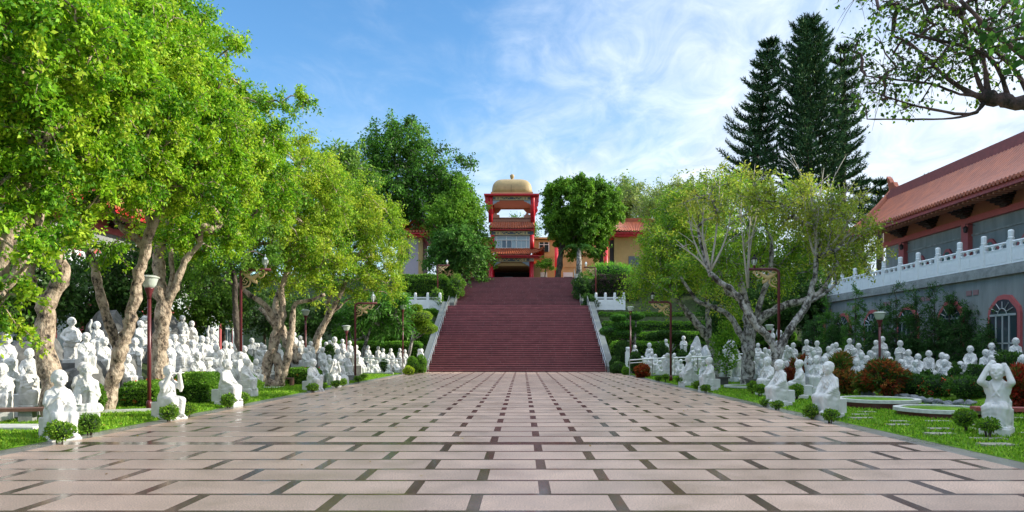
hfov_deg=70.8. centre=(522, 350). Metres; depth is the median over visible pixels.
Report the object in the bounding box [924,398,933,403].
edging rock
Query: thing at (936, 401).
edging rock
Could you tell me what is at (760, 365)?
monk statue
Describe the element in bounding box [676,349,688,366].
shrub
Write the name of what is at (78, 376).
monk statue
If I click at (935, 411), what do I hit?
round planter
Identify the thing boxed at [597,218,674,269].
tiled pavilion
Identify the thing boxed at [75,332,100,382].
monk statue
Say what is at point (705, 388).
round bush
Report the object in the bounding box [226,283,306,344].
wall tree
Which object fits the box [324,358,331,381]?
monk statue
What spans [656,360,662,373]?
monk statue
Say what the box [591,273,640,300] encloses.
tall hedge
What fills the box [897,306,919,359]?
window frame
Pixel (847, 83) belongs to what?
norfolk pine
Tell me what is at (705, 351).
standing stone
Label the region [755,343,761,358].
monk statue
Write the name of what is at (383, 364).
shrub
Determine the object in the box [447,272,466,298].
shrub
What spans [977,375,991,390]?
flowering bush
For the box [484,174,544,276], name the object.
gate tower
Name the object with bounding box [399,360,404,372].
monk statue
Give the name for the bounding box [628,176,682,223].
background tree
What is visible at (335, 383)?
round bush
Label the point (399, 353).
monk statue
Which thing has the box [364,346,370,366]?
monk statue
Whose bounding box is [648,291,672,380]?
arm lamp
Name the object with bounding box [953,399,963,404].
edging rock
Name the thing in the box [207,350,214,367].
monk statue
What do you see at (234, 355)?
monk statue
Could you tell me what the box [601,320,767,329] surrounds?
clipped hedge
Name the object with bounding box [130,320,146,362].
monk statue
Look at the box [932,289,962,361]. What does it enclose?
podocarpus tree
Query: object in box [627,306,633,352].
garden lamp
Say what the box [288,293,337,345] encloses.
wall tree
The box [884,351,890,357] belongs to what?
monk statue
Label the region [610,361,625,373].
round bush
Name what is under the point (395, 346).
clipped hedge
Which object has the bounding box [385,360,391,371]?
monk statue
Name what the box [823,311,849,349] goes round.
podocarpus tree
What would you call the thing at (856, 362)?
monk statue
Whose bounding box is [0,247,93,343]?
wall tree
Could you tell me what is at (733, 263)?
bodhi tree
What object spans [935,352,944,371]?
monk statue
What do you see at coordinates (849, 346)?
monk statue
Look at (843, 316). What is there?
window frame
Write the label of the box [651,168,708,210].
background tree
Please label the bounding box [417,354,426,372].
round bush
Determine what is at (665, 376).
round bush
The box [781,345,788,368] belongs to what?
monk statue
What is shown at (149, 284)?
garden lamp
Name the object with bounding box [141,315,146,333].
monk statue
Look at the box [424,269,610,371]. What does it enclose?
staircase
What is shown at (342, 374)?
monk statue
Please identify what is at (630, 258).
window
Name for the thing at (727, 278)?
wall tree
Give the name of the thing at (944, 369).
monk statue
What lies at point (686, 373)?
monk statue
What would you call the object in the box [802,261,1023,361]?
retaining wall
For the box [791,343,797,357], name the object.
monk statue
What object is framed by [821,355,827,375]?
monk statue
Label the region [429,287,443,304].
shrub
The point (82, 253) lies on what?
marble balustrade
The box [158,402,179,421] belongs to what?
round bush
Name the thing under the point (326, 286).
bodhi tree
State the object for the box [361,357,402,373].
steel handrail
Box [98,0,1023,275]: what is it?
sky
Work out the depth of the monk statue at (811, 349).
33.89 m
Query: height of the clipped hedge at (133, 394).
1.140 m
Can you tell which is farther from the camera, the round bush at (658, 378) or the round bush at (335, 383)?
the round bush at (658, 378)
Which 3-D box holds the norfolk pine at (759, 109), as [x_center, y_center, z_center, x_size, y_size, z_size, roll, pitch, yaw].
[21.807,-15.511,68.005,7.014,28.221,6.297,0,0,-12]
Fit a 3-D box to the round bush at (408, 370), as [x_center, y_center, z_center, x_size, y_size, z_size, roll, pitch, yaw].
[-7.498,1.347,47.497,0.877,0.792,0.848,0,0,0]
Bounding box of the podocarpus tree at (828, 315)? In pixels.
[814,297,840,355]
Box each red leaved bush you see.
[633,362,650,377]
[783,365,795,381]
[788,351,808,368]
[832,368,855,394]
[851,369,874,394]
[853,356,913,395]
[1003,361,1023,413]
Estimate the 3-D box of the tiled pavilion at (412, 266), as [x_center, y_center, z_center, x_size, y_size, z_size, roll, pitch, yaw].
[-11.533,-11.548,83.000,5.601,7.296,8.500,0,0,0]
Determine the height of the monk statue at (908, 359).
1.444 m
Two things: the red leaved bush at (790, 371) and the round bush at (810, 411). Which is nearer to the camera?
the round bush at (810, 411)
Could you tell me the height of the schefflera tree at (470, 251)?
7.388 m
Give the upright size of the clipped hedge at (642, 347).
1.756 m
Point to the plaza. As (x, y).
(702, 453)
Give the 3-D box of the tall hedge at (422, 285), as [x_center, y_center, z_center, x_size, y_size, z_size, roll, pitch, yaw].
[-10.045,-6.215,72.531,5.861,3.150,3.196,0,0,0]
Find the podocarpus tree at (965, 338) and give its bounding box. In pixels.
[942,299,973,361]
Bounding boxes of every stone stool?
[715,377,729,384]
[744,379,756,383]
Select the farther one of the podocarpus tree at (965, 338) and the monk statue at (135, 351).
the podocarpus tree at (965, 338)
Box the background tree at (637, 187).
[615,175,668,217]
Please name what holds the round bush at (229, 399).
on the ground at (652, 379)
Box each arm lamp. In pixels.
[239,254,270,351]
[354,293,376,374]
[437,260,448,287]
[584,262,595,292]
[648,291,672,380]
[748,254,779,343]
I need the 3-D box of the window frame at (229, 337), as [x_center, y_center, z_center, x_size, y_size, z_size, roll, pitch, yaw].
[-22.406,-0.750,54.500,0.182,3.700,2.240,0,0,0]
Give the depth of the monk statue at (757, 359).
33.92 m
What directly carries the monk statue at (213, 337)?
on the lawn at (689, 302)
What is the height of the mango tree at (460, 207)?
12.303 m
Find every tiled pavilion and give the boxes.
[398,219,438,274]
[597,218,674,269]
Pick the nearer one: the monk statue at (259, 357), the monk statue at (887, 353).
the monk statue at (887, 353)
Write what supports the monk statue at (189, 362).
on the lawn at (689, 302)
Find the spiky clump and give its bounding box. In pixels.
[582,260,636,278]
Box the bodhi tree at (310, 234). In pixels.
[223,121,365,385]
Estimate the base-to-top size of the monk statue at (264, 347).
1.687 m
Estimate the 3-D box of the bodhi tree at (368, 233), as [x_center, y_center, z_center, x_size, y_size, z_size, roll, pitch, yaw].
[-9.133,-4.421,38.550,7.382,12.316,7.225,0,0,-25]
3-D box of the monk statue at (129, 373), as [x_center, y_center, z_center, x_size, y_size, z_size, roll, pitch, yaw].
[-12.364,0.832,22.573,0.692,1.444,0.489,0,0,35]
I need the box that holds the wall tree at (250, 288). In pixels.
[184,260,262,348]
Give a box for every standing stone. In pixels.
[690,336,701,354]
[701,345,710,360]
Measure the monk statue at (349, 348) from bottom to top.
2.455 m
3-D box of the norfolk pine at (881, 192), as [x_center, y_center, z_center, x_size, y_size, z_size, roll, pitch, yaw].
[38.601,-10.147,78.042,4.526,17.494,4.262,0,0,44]
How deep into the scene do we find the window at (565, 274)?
95.89 m
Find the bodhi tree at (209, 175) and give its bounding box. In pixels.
[60,0,267,409]
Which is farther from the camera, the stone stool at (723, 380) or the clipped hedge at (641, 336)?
the clipped hedge at (641, 336)
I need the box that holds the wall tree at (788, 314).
[734,271,808,348]
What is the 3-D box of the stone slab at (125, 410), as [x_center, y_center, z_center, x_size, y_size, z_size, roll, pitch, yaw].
[-9.754,1.530,18.039,0.984,0.140,2.659,0,0,39]
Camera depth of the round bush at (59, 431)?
12.30 m
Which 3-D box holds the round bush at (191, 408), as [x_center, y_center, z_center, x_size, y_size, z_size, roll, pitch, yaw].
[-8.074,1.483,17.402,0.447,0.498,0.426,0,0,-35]
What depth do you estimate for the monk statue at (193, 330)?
31.90 m
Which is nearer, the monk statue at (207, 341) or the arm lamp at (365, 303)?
the monk statue at (207, 341)
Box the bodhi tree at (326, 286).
[255,200,362,364]
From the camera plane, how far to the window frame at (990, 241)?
39.73 m
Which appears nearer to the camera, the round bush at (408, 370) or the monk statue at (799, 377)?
the monk statue at (799, 377)
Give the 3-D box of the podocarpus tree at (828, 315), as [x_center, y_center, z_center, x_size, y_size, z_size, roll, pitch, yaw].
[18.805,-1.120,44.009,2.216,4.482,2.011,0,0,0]
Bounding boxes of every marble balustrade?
[42,249,208,288]
[408,293,440,309]
[595,293,624,309]
[815,229,1023,295]
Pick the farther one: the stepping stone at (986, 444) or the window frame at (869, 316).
the window frame at (869, 316)
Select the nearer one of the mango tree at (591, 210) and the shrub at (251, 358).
the shrub at (251, 358)
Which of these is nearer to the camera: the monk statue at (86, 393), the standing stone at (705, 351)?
the monk statue at (86, 393)
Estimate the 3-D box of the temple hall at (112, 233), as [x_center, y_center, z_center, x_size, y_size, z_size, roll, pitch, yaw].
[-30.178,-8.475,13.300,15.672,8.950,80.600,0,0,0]
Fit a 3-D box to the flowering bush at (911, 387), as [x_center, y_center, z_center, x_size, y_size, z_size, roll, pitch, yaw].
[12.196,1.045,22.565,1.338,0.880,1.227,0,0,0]
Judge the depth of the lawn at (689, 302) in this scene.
62.62 m
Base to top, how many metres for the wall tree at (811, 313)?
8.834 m
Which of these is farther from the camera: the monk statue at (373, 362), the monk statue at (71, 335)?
the monk statue at (373, 362)
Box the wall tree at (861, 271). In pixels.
[801,244,877,282]
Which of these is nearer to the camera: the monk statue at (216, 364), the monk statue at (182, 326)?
the monk statue at (216, 364)
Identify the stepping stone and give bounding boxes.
[922,432,955,435]
[927,427,952,429]
[969,437,1007,439]
[976,443,1014,446]
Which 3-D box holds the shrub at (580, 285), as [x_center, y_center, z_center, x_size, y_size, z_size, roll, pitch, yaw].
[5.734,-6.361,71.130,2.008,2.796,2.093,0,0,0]
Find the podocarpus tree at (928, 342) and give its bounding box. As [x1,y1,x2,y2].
[913,281,946,360]
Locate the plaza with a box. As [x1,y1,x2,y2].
[0,372,1023,511]
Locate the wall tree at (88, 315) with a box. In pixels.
[48,249,138,333]
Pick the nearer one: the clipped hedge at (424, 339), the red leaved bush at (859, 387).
the red leaved bush at (859, 387)
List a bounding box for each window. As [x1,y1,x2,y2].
[495,236,529,247]
[539,242,548,251]
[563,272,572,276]
[628,256,639,269]
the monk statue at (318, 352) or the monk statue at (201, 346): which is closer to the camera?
the monk statue at (201, 346)
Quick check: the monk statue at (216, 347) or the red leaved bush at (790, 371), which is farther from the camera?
the monk statue at (216, 347)
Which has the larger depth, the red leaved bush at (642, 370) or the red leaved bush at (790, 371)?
the red leaved bush at (642, 370)
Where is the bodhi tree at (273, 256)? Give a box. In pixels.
[163,202,290,351]
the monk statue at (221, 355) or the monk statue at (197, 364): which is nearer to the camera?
the monk statue at (197, 364)
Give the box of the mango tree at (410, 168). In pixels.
[346,108,479,241]
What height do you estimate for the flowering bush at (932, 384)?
0.811 m
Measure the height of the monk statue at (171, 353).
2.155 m
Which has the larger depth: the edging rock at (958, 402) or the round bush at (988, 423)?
the edging rock at (958, 402)
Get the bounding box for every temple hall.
[0,189,178,259]
[844,131,1023,272]
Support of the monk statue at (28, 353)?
on the lawn at (689, 302)
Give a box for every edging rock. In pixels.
[861,391,875,395]
[899,393,908,396]
[908,394,919,397]
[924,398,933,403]
[932,399,942,403]
[942,400,953,404]
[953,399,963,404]
[964,399,977,404]
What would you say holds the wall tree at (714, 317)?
on the lawn at (689, 302)
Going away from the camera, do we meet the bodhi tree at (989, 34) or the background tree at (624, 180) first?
the bodhi tree at (989, 34)
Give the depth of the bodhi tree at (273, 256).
27.08 m
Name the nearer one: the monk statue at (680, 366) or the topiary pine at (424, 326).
the monk statue at (680, 366)
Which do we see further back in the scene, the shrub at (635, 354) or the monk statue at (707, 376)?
the shrub at (635, 354)
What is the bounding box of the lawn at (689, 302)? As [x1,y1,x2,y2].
[0,276,1023,461]
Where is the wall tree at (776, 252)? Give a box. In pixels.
[749,226,804,278]
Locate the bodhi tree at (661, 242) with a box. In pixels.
[615,167,757,378]
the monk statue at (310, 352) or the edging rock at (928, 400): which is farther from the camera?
the monk statue at (310, 352)
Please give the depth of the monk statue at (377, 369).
48.98 m
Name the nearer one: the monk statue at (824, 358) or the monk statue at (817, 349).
the monk statue at (824, 358)
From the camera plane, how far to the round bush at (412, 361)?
49.28 m
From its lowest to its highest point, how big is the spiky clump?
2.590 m
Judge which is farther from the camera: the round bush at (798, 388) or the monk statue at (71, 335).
the round bush at (798, 388)
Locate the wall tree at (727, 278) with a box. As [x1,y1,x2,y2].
[693,255,746,298]
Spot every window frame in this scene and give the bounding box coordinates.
[219,323,232,349]
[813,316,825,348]
[836,313,851,341]
[864,310,882,349]
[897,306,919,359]
[913,255,928,266]
[937,301,963,361]
[942,249,955,260]
[987,238,998,251]
[988,295,1022,351]
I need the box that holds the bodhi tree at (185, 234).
[131,26,325,379]
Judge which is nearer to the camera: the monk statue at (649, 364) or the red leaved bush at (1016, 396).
the red leaved bush at (1016, 396)
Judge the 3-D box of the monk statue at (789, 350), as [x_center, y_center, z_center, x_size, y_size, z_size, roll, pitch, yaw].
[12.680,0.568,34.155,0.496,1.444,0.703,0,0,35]
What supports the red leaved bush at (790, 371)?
on the lawn at (689, 302)
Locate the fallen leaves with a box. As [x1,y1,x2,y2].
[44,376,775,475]
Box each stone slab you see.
[0,424,38,430]
[102,408,150,412]
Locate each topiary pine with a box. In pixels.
[407,303,438,356]
[599,311,644,349]
[646,329,689,353]
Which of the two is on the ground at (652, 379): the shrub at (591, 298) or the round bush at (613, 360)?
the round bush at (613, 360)
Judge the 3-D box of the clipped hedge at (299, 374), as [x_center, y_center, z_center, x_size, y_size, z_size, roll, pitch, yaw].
[-9.987,1.230,33.051,1.302,1.032,2.427,0,0,0]
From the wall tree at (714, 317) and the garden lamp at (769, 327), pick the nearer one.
the garden lamp at (769, 327)
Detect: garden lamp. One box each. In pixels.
[142,275,159,407]
[301,310,309,346]
[343,325,350,350]
[399,305,405,358]
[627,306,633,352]
[765,324,773,348]
[873,312,885,357]
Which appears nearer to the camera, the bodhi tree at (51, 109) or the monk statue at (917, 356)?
the bodhi tree at (51, 109)
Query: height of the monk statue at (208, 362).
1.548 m
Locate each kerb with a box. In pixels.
[362,372,393,375]
[649,374,698,376]
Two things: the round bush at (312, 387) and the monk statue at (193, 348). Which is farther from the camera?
the round bush at (312, 387)
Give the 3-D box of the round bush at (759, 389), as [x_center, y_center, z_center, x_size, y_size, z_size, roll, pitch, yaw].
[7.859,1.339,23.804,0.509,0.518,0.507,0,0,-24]
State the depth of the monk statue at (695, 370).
39.37 m
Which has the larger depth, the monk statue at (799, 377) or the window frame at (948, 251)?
the window frame at (948, 251)
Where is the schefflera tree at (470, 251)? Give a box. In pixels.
[417,219,495,287]
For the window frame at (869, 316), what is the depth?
46.36 m
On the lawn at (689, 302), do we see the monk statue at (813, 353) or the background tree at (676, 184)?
the monk statue at (813, 353)
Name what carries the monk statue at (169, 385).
on the lawn at (689, 302)
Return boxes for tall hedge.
[396,273,449,301]
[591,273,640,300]
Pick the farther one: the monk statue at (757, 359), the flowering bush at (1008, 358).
the monk statue at (757, 359)
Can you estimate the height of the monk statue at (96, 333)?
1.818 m
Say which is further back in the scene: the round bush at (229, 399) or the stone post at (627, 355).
the stone post at (627, 355)
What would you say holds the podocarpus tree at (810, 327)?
on the lawn at (689, 302)
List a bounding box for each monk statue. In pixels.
[0,334,19,386]
[0,363,14,420]
[4,358,19,393]
[13,362,40,416]
[18,348,39,388]
[39,369,81,442]
[60,317,81,369]
[71,362,85,390]
[73,363,103,418]
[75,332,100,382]
[88,319,104,346]
[97,337,119,392]
[121,354,137,386]
[127,338,143,379]
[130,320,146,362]
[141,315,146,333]
[151,365,187,420]
[166,339,176,368]
[168,358,175,374]
[171,334,179,350]
[175,334,191,372]
[177,315,190,347]
[187,360,193,371]
[189,321,198,346]
[189,339,198,360]
[190,352,205,371]
[196,335,207,361]
[204,337,213,351]
[204,357,214,371]
[206,326,218,350]
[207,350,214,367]
[211,359,242,408]
[212,359,221,372]
[213,344,219,359]
[216,350,229,370]
[221,341,231,359]
[228,342,233,352]
[230,359,239,380]
[231,345,237,360]
[237,351,244,373]
[237,358,257,397]
[242,345,254,374]
[247,338,256,358]
[253,359,264,387]
[255,350,262,365]
[260,350,274,379]
[261,345,266,356]
[274,344,283,370]
[291,348,300,367]
[298,335,304,354]
[299,347,310,366]
[302,358,324,391]
[307,345,316,367]
[309,341,316,365]
[316,337,321,361]
[317,347,326,369]
[321,361,324,379]
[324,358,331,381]
[327,359,341,386]
[332,337,339,353]
[333,349,341,365]
[337,359,348,383]
[339,343,346,354]
[341,349,345,359]
[343,352,354,383]
[347,341,352,362]
[352,345,360,375]
[359,351,362,373]
[362,358,366,371]
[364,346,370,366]
[367,359,374,371]
[371,355,376,370]
[374,346,380,359]
[374,360,380,371]
[378,348,385,362]
[378,355,383,371]
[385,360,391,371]
[388,348,393,359]
[390,355,394,371]
[393,360,399,374]
[397,348,401,363]
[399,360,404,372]
[403,349,407,367]
[644,343,653,358]
[646,349,650,362]
[647,357,653,373]
[653,354,658,372]
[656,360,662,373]
[662,353,672,374]
[673,358,678,373]
[677,359,683,373]
[678,355,697,388]
[680,336,686,351]
[690,350,696,365]
[691,360,697,374]
[695,349,701,368]
[698,357,719,392]
[698,360,705,379]
[719,361,728,380]
[729,362,740,381]
[733,351,740,367]
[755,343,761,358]
[755,356,773,394]
[755,357,759,367]
[755,362,763,378]
[760,347,769,357]
[760,352,764,365]
[764,359,794,409]
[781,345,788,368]
[784,347,794,361]
[787,357,811,398]
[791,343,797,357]
[802,339,809,355]
[804,356,813,384]
[808,347,813,357]
[809,355,823,395]
[809,361,846,422]
[811,350,819,363]
[814,341,821,363]
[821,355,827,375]
[826,346,832,357]
[831,342,838,354]
[844,338,854,353]
[850,358,859,389]
[851,348,859,359]
[856,343,863,354]
[858,352,864,366]
[858,355,869,391]
[867,350,873,358]
[871,340,877,358]
[876,336,887,358]
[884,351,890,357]
[894,340,905,360]
[898,359,905,369]
[903,349,913,370]
[910,360,921,373]
[911,353,924,369]
[923,350,936,374]
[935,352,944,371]
[937,359,949,375]
[939,354,952,367]
[957,361,964,372]
[963,345,977,370]
[977,363,1015,436]
[979,349,989,364]
[988,343,997,356]
[988,355,994,360]
[1009,337,1022,352]
[1016,354,1023,363]
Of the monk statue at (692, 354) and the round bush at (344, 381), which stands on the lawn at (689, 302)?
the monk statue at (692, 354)
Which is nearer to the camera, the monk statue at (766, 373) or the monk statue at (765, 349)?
the monk statue at (766, 373)
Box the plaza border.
[0,373,1023,469]
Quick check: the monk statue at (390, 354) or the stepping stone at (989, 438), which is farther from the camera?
the monk statue at (390, 354)
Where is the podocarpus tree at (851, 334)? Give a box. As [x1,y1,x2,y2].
[838,282,871,351]
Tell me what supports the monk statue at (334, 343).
on the lawn at (689, 302)
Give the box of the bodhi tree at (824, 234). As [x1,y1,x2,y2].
[667,153,897,373]
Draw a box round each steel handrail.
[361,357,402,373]
[629,350,785,375]
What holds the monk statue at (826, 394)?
on the lawn at (689, 302)
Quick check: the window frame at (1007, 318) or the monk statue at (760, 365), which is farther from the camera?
the window frame at (1007, 318)
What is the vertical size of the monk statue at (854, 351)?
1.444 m
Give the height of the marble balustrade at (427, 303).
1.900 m
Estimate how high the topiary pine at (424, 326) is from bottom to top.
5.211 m
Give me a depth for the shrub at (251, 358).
30.94 m
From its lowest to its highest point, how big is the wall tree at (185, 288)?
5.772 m
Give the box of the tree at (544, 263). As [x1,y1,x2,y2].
[535,255,556,276]
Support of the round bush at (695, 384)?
on the ground at (652, 379)
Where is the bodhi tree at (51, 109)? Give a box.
[0,0,181,358]
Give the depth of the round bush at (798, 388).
22.29 m
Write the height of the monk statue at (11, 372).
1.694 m
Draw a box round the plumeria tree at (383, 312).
[325,283,419,361]
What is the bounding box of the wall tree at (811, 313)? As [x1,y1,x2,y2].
[766,260,834,352]
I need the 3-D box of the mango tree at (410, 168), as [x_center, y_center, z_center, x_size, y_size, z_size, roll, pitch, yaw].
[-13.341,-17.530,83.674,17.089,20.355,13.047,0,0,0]
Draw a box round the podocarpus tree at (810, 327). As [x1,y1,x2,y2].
[797,315,828,354]
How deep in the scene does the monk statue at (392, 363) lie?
50.17 m
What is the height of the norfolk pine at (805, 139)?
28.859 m
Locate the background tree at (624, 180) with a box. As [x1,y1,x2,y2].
[611,169,642,217]
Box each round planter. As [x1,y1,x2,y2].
[724,384,747,388]
[840,396,921,409]
[893,404,981,418]
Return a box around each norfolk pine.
[716,34,788,288]
[742,12,870,293]
[816,40,870,271]
[847,175,879,278]
[865,176,888,274]
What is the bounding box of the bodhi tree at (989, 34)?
[826,0,1023,133]
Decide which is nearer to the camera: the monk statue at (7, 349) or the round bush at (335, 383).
the monk statue at (7, 349)
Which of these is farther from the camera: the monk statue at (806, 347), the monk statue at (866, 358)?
the monk statue at (806, 347)
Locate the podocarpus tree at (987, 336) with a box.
[970,306,1000,361]
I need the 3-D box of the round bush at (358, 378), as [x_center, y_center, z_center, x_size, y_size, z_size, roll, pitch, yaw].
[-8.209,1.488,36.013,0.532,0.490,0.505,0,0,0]
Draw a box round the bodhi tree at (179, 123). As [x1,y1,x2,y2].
[0,0,222,416]
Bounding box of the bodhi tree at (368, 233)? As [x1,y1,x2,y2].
[288,145,419,353]
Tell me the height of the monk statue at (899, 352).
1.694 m
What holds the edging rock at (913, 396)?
on the lawn at (689, 302)
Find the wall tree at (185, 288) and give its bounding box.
[127,240,216,305]
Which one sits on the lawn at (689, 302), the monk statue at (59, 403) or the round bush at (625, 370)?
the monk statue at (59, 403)
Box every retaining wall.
[0,272,242,350]
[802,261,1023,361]
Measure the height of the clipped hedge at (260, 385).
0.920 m
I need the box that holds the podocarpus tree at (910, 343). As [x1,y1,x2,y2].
[897,282,928,360]
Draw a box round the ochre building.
[436,237,609,277]
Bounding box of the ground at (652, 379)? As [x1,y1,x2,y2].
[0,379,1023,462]
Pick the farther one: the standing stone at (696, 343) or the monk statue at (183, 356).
the standing stone at (696, 343)
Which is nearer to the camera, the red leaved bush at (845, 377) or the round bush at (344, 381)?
the red leaved bush at (845, 377)
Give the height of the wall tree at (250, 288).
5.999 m
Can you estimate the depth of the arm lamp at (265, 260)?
26.96 m
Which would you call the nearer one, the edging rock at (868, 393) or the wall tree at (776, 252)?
the edging rock at (868, 393)
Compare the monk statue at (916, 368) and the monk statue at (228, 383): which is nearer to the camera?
the monk statue at (228, 383)
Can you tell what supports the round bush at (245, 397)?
on the ground at (652, 379)
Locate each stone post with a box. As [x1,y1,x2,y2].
[417,349,423,355]
[625,347,629,366]
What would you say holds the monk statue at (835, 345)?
on the lawn at (689, 302)
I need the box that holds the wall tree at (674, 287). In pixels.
[649,259,697,293]
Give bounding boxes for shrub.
[97,383,108,410]
[247,354,253,365]
[324,343,334,359]
[379,359,386,371]
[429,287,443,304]
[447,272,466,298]
[571,272,589,299]
[581,293,599,306]
[613,340,631,363]
[628,350,642,373]
[655,341,669,359]
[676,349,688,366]
[709,317,740,376]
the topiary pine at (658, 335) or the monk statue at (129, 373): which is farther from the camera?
the topiary pine at (658, 335)
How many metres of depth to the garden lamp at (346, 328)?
42.91 m
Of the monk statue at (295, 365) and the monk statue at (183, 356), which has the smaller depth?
the monk statue at (183, 356)
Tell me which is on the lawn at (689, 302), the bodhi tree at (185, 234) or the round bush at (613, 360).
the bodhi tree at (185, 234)
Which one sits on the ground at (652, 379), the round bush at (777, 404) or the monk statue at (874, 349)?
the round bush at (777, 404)
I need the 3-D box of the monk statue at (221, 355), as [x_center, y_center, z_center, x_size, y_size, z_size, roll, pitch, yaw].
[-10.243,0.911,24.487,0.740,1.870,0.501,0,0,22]
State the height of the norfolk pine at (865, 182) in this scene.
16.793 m
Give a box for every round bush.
[41,419,77,443]
[77,412,101,434]
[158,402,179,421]
[184,402,198,416]
[220,392,236,407]
[241,392,250,404]
[306,383,318,392]
[330,380,342,387]
[341,378,346,385]
[353,375,363,383]
[402,365,414,374]
[406,356,420,373]
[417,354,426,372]
[609,356,617,372]
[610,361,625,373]
[621,366,631,374]
[654,375,662,381]
[662,373,669,381]
[691,380,699,388]
[699,384,711,391]
[746,380,756,393]
[752,384,765,395]
[759,398,768,406]
[769,399,784,409]
[788,383,803,398]
[801,403,818,419]
[820,408,840,423]
[952,407,978,431]
[972,416,1002,436]
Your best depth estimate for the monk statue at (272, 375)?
33.95 m
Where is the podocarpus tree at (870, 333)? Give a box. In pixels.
[861,300,894,354]
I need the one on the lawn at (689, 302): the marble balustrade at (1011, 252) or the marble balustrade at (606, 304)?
the marble balustrade at (606, 304)
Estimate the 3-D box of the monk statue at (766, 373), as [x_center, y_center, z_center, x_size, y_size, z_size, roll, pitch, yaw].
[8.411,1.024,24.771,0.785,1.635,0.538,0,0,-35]
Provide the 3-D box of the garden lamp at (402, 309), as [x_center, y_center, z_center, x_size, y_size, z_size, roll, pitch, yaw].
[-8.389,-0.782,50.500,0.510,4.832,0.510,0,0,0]
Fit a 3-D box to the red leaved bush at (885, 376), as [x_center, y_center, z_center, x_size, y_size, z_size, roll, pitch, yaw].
[11.357,0.839,22.660,1.646,1.431,1.676,0,0,-27]
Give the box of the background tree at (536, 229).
[508,212,542,236]
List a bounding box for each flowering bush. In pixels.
[900,371,928,395]
[918,373,953,396]
[920,368,933,375]
[940,374,985,398]
[947,361,962,377]
[962,363,985,376]
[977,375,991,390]
[993,348,1022,369]
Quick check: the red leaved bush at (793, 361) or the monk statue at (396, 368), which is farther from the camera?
the monk statue at (396, 368)
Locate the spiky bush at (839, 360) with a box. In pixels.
[828,348,855,369]
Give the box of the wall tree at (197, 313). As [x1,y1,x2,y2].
[171,261,248,342]
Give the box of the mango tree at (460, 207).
[416,171,500,276]
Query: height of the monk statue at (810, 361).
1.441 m
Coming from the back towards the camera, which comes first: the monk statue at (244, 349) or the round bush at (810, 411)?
the monk statue at (244, 349)
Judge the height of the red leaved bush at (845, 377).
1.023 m
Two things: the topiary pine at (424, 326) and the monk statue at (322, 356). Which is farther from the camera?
the topiary pine at (424, 326)
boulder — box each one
[11,334,63,363]
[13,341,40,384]
[64,360,106,390]
[80,310,134,347]
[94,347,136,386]
[136,315,194,348]
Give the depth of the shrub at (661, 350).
48.74 m
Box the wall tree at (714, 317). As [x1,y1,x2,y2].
[694,278,768,343]
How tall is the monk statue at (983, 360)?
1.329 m
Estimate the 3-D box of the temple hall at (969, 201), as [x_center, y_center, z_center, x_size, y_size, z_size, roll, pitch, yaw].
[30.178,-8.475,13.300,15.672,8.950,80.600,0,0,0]
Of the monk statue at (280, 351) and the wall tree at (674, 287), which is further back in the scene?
the wall tree at (674, 287)
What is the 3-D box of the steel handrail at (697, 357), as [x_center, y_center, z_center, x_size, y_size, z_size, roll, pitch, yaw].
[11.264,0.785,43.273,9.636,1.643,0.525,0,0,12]
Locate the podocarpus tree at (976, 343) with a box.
[960,306,982,360]
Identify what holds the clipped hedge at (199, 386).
on the lawn at (689, 302)
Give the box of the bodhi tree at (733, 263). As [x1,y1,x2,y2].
[651,159,865,383]
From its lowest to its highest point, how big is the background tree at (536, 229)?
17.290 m
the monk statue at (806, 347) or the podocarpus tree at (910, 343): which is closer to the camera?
the monk statue at (806, 347)
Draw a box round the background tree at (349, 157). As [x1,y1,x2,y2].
[302,136,389,275]
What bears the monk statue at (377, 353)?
on the lawn at (689, 302)
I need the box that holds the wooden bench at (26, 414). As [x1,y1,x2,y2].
[0,407,43,422]
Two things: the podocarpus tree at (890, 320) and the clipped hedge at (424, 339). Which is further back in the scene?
the clipped hedge at (424, 339)
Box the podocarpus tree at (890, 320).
[881,280,911,358]
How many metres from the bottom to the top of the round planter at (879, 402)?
0.360 m
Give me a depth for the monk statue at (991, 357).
25.91 m
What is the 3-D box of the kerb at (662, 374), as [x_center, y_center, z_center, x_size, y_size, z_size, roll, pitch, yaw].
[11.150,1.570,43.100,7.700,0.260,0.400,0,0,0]
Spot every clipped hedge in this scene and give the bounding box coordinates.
[117,375,181,406]
[173,371,219,402]
[253,373,264,391]
[285,366,323,384]
[321,340,423,357]
[331,326,428,344]
[401,308,438,316]
[598,311,700,316]
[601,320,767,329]
[605,330,798,345]
[609,339,808,357]
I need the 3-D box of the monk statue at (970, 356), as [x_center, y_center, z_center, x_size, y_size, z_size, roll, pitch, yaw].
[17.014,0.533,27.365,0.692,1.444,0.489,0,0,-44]
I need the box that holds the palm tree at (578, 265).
[559,243,597,273]
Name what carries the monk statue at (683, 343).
on the lawn at (689, 302)
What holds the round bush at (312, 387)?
on the ground at (652, 379)
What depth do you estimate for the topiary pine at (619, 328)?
53.50 m
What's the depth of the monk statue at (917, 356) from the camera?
28.88 m
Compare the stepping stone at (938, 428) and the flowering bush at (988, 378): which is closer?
the stepping stone at (938, 428)
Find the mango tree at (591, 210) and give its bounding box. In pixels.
[535,171,628,276]
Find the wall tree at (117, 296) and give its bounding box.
[76,240,179,320]
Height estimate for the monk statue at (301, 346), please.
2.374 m
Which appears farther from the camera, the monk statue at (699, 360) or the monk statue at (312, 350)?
the monk statue at (699, 360)
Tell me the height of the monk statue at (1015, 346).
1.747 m
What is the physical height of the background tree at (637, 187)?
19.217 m

